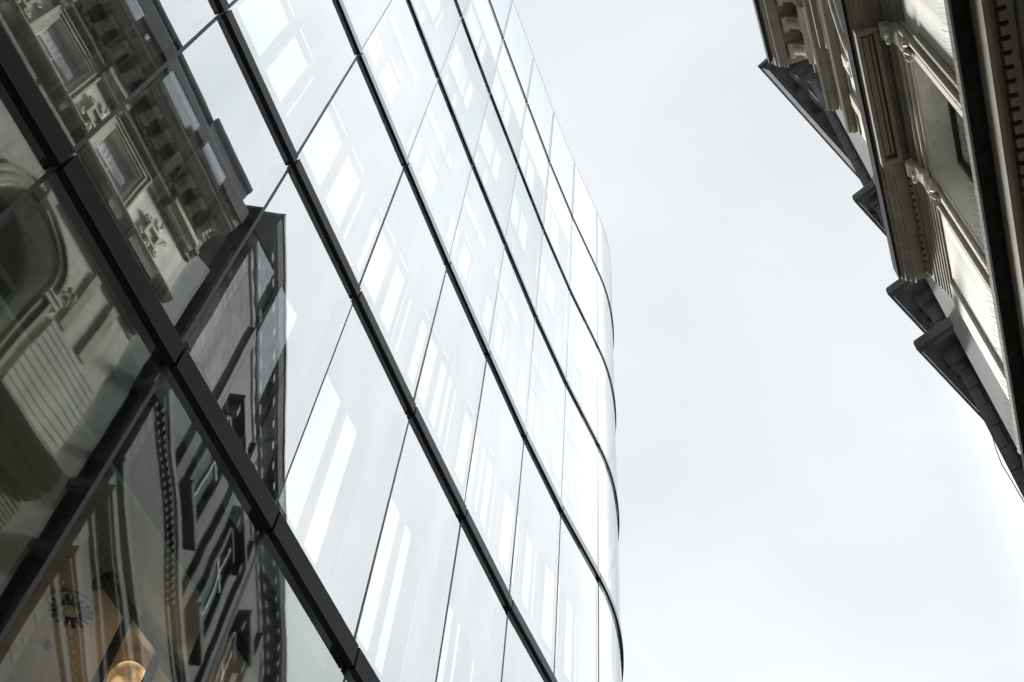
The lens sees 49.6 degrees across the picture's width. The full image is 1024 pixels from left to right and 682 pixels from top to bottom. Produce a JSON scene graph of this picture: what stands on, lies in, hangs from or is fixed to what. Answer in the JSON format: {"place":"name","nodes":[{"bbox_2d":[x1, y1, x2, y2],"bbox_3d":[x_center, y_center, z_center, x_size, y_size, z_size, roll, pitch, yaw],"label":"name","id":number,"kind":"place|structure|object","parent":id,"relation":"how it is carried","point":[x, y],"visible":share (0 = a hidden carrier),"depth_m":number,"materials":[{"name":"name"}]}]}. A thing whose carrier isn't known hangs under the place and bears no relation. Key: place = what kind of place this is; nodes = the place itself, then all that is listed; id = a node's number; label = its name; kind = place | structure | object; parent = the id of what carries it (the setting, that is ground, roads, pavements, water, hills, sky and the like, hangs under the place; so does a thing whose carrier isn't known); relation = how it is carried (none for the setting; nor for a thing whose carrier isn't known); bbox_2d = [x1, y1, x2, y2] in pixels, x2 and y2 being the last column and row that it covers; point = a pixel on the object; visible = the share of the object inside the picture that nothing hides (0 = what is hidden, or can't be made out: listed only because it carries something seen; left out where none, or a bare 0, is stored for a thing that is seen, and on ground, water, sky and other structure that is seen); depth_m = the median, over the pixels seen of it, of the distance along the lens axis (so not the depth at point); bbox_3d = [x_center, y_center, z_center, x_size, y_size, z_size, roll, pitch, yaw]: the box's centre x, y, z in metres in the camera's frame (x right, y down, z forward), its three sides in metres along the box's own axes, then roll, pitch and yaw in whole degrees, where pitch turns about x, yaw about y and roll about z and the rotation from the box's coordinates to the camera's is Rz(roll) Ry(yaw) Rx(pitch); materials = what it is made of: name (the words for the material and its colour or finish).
{"place":"outdoors","nodes":[
{"label":"outdoors","id":0,"kind":"place"},
{"bbox_2d":[90,571,181,681],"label":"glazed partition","id":1,"kind":"object","parent":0,"point":[108,584],"visible":1,"depth_m":8.70,"materials":[{"name":"glass"}]},
{"bbox_2d":[491,0,1023,681],"label":"sky","id":2,"kind":"structure","parent":0,"point":[803,496],"materials":[{"name":"white"}]},
{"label":"right pavement","id":3,"kind":"structure","parent":0,"visible":0},
{"bbox_2d":[752,0,1023,516],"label":"ornate building","id":4,"kind":"structure","parent":3,"relation":"on","point":[926,97],"depth_m":10.46,"materials":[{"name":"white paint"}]},
{"bbox_2d":[758,58,1023,497],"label":"roof","id":5,"kind":"structure","parent":4,"relation":"attached to","point":[947,348],"depth_m":12.92,"materials":[{"name":"stone"}]},
{"bbox_2d":[991,432,1023,501],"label":"overhead wire","id":6,"kind":"object","parent":5,"relation":"hanging from","point":[1004,468],"visible":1,"depth_m":9.27,"materials":[{"name":"black"}]},
{"bbox_2d":[947,99,973,183],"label":"window","id":7,"kind":"structure","parent":4,"relation":"in","point":[956,121],"depth_m":10.52,"materials":[{"name":"black glass"}]},
{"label":"left pavement","id":8,"kind":"structure","parent":0,"visible":0},
{"bbox_2d":[0,0,623,681],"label":"glass office building","id":9,"kind":"structure","parent":8,"relation":"on","point":[306,344],"depth_m":10.58,"materials":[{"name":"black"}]},
{"bbox_2d":[0,0,44,25],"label":"inner window","id":10,"kind":"structure","parent":9,"relation":"in","point":[10,10],"depth_m":7.55,"materials":[{"name":"grey glass"}]},
{"bbox_2d":[43,642,52,649],"bbox_3d":[-3.794,2.493,9.044,0.070,0.030,0.070,-15,-61,13],"label":"downlight","id":11,"kind":"object","parent":9,"relation":"attached to","point":[47,645],"visible":1,"depth_m":9.03,"materials":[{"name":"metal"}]},
{"bbox_2d":[44,591,96,629],"bbox_3d":[-3.522,2.155,8.837,0.420,0.020,0.420,-15,-61,13],"label":"ceiling diffuser","id":12,"kind":"object","parent":9,"relation":"attached to","point":[70,610],"visible":1,"depth_m":8.83,"materials":[{"name":"white metal"}]},
{"bbox_2d":[11,0,147,97],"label":"inner window","id":13,"kind":"structure","parent":9,"relation":"in","point":[55,48],"depth_m":8.15,"materials":[{"name":"grey glass"}]},
{"bbox_2d":[49,30,151,119],"bbox_3d":[-3.129,-2.078,8.516,0.032,1.930,0.100,-15,-61,13],"label":"inner window","id":14,"kind":"structure","parent":9,"relation":"in","point":[95,78],"depth_m":8.39,"materials":[{"name":"grey glass"}]},
{"bbox_2d":[107,661,144,681],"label":"ceiling lamp","id":15,"kind":"object","parent":9,"relation":"hanging from","point":[129,671],"visible":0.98,"depth_m":8.89,"materials":[{"name":"beige glass"}]},
{"bbox_2d":[76,65,202,224],"bbox_3d":[-2.926,-1.620,8.868,0.032,2.080,0.580,-14,-61,13],"label":"inner window","id":16,"kind":"structure","parent":9,"relation":"in","point":[129,154],"depth_m":8.71,"materials":[{"name":"grey glass"}]},
{"bbox_2d":[123,136,227,284],"bbox_3d":[-2.734,-1.128,9.153,0.032,2.080,0.420,-14,-61,13],"label":"inner window","id":17,"kind":"structure","parent":9,"relation":"in","point":[158,232],"depth_m":9.00,"materials":[{"name":"grey glass"}]},
{"bbox_2d":[155,191,231,303],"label":"inner window","id":18,"kind":"structure","parent":9,"relation":"in","point":[191,249],"depth_m":9.13,"materials":[{"name":"grey glass"}]},
{"bbox_2d":[184,229,275,391],"bbox_3d":[-2.429,-0.359,9.598,0.032,2.080,0.580,-15,-61,13],"label":"inner window","id":19,"kind":"structure","parent":9,"relation":"in","point":[217,333],"depth_m":9.47,"materials":[{"name":"grey glass"}]},
{"bbox_2d":[217,281,298,442],"bbox_3d":[-2.230,0.131,9.881,0.032,2.080,0.420,-15,-61,13],"label":"inner window","id":20,"kind":"structure","parent":9,"relation":"in","point":[239,400],"depth_m":9.73,"materials":[{"name":"grey glass"}]},
{"bbox_2d":[233,0,295,60],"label":"inner window","id":21,"kind":"structure","parent":9,"relation":"in","point":[262,22],"depth_m":11.85,"materials":[{"name":"grey glass"}]},
{"bbox_2d":[244,330,302,458],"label":"inner window","id":22,"kind":"structure","parent":9,"relation":"in","point":[256,432],"depth_m":9.86,"materials":[{"name":"grey glass"}]},
{"bbox_2d":[261,26,313,106],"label":"inner window","id":23,"kind":"structure","parent":9,"relation":"in","point":[281,73],"depth_m":12.27,"materials":[{"name":"grey glass"}]},
{"bbox_2d":[281,68,316,120],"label":"inner window","id":24,"kind":"structure","parent":9,"relation":"in","point":[291,105],"depth_m":12.40,"materials":[{"name":"grey glass"}]},
{"bbox_2d":[277,372,341,534],"bbox_3d":[-1.911,0.911,10.332,0.032,2.080,0.580,-15,-61,13],"label":"inner window","id":25,"kind":"structure","parent":9,"relation":"in","point":[295,493],"depth_m":10.24,"materials":[{"name":"grey glass"}]},
{"bbox_2d":[295,93,347,190],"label":"inner window","id":26,"kind":"structure","parent":9,"relation":"in","point":[322,148],"depth_m":12.74,"materials":[{"name":"grey glass"}]},
{"bbox_2d":[299,408,361,577],"bbox_3d":[-1.711,1.401,10.615,0.034,2.080,0.420,-15,-61,13],"label":"inner window","id":27,"kind":"structure","parent":9,"relation":"in","point":[315,540],"depth_m":10.47,"materials":[{"name":"grey glass"}]},
{"bbox_2d":[321,144,363,231],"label":"inner window","id":28,"kind":"structure","parent":9,"relation":"in","point":[338,196],"depth_m":13.00,"materials":[{"name":"grey glass"}]},
{"bbox_2d":[322,453,365,591],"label":"inner window","id":29,"kind":"structure","parent":9,"relation":"in","point":[345,517],"depth_m":10.60,"materials":[{"name":"grey glass"}]},
{"bbox_2d":[339,183,367,244],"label":"inner window","id":30,"kind":"structure","parent":9,"relation":"in","point":[346,229],"depth_m":13.13,"materials":[{"name":"grey glass"}]},
{"bbox_2d":[364,43,374,68],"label":"inner window","id":31,"kind":"structure","parent":9,"relation":"in","point":[366,49],"depth_m":15.44,"materials":[{"name":"grey glass"}]},
{"bbox_2d":[340,472,399,657],"bbox_3d":[-1.388,2.172,11.060,0.032,2.080,0.580,-16,-61,13],"label":"inner window","id":32,"kind":"structure","parent":9,"relation":"in","point":[366,626],"depth_m":10.99,"materials":[{"name":"grey glass"}]},
{"bbox_2d":[353,205,395,307],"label":"inner window","id":33,"kind":"structure","parent":9,"relation":"in","point":[372,281],"depth_m":13.46,"materials":[{"name":"grey glass"}]},
{"bbox_2d":[376,75,388,107],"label":"inner window","id":34,"kind":"structure","parent":9,"relation":"in","point":[377,78],"depth_m":15.65,"materials":[{"name":"grey glass"}]},
{"bbox_2d":[376,251,410,343],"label":"inner window","id":35,"kind":"structure","parent":9,"relation":"in","point":[392,300],"depth_m":13.74,"materials":[{"name":"grey glass"}]},
{"bbox_2d":[370,519,418,681],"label":"inner window","id":36,"kind":"structure","parent":9,"relation":"in","point":[387,640],"depth_m":11.21,"materials":[{"name":"grey glass"}]},
{"bbox_2d":[392,288,413,355],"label":"inner window","id":37,"kind":"structure","parent":9,"relation":"in","point":[408,303],"depth_m":13.87,"materials":[{"name":"grey glass"}]},
{"bbox_2d":[394,561,422,681],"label":"inner window","id":38,"kind":"structure","parent":9,"relation":"in","point":[402,655],"depth_m":11.45,"materials":[{"name":"grey glass"}]},
{"bbox_2d":[404,306,439,411],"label":"inner window","id":39,"kind":"structure","parent":9,"relation":"in","point":[421,330],"depth_m":14.18,"materials":[{"name":"grey glass"}]},
{"bbox_2d":[414,576,453,681],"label":"inner window","id":40,"kind":"structure","parent":9,"relation":"in","point":[441,671],"depth_m":12.11,"materials":[{"name":"grey glass"}]},
{"bbox_2d":[426,347,453,443],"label":"inner window","id":41,"kind":"structure","parent":9,"relation":"in","point":[436,411],"depth_m":14.47,"materials":[{"name":"grey glass"}]},
{"bbox_2d":[440,381,456,453],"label":"inner window","id":42,"kind":"structure","parent":9,"relation":"in","point":[454,389],"depth_m":14.59,"materials":[{"name":"grey glass"}]},
{"bbox_2d":[446,617,469,681],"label":"inner window","id":43,"kind":"structure","parent":9,"relation":"in","point":[459,652],"depth_m":12.56,"materials":[{"name":"grey glass"}]},
{"bbox_2d":[452,397,480,503],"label":"inner window","id":44,"kind":"structure","parent":9,"relation":"in","point":[464,434],"depth_m":14.90,"materials":[{"name":"grey glass"}]},
{"bbox_2d":[466,656,473,681],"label":"inner window","id":45,"kind":"structure","parent":9,"relation":"in","point":[471,662],"depth_m":12.80,"materials":[{"name":"grey glass"}]},
{"bbox_2d":[471,434,493,532],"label":"inner window","id":46,"kind":"structure","parent":9,"relation":"in","point":[481,490],"depth_m":15.19,"materials":[{"name":"grey glass"}]},
{"bbox_2d":[481,667,485,681],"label":"inner window","id":47,"kind":"structure","parent":9,"relation":"in","point":[484,670],"depth_m":13.18,"materials":[{"name":"grey glass"}]},
{"bbox_2d":[485,466,497,542],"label":"inner window","id":48,"kind":"structure","parent":9,"relation":"in","point":[488,526],"depth_m":15.31,"materials":[{"name":"grey glass"}]},
{"bbox_2d":[495,479,519,587],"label":"inner window","id":49,"kind":"structure","parent":9,"relation":"in","point":[507,506],"depth_m":15.62,"materials":[{"name":"grey glass"}]},
{"bbox_2d":[515,513,532,613],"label":"inner window","id":50,"kind":"structure","parent":9,"relation":"in","point":[522,583],"depth_m":15.91,"materials":[{"name":"grey glass"}]},
{"bbox_2d":[528,543,536,621],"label":"inner window","id":51,"kind":"structure","parent":9,"relation":"in","point":[530,611],"depth_m":16.03,"materials":[{"name":"grey glass"}]},
{"bbox_2d":[539,554,559,662],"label":"inner window","id":52,"kind":"structure","parent":9,"relation":"in","point":[548,574],"depth_m":16.32,"materials":[{"name":"grey glass"}]},
{"bbox_2d":[558,585,572,681],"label":"inner window","id":53,"kind":"structure","parent":9,"relation":"in","point":[566,605],"depth_m":16.62,"materials":[{"name":"grey glass"}]},
{"bbox_2d":[571,613,576,681],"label":"inner window","id":54,"kind":"structure","parent":9,"relation":"in","point":[574,616],"depth_m":16.81,"materials":[{"name":"grey glass"}]}
]}

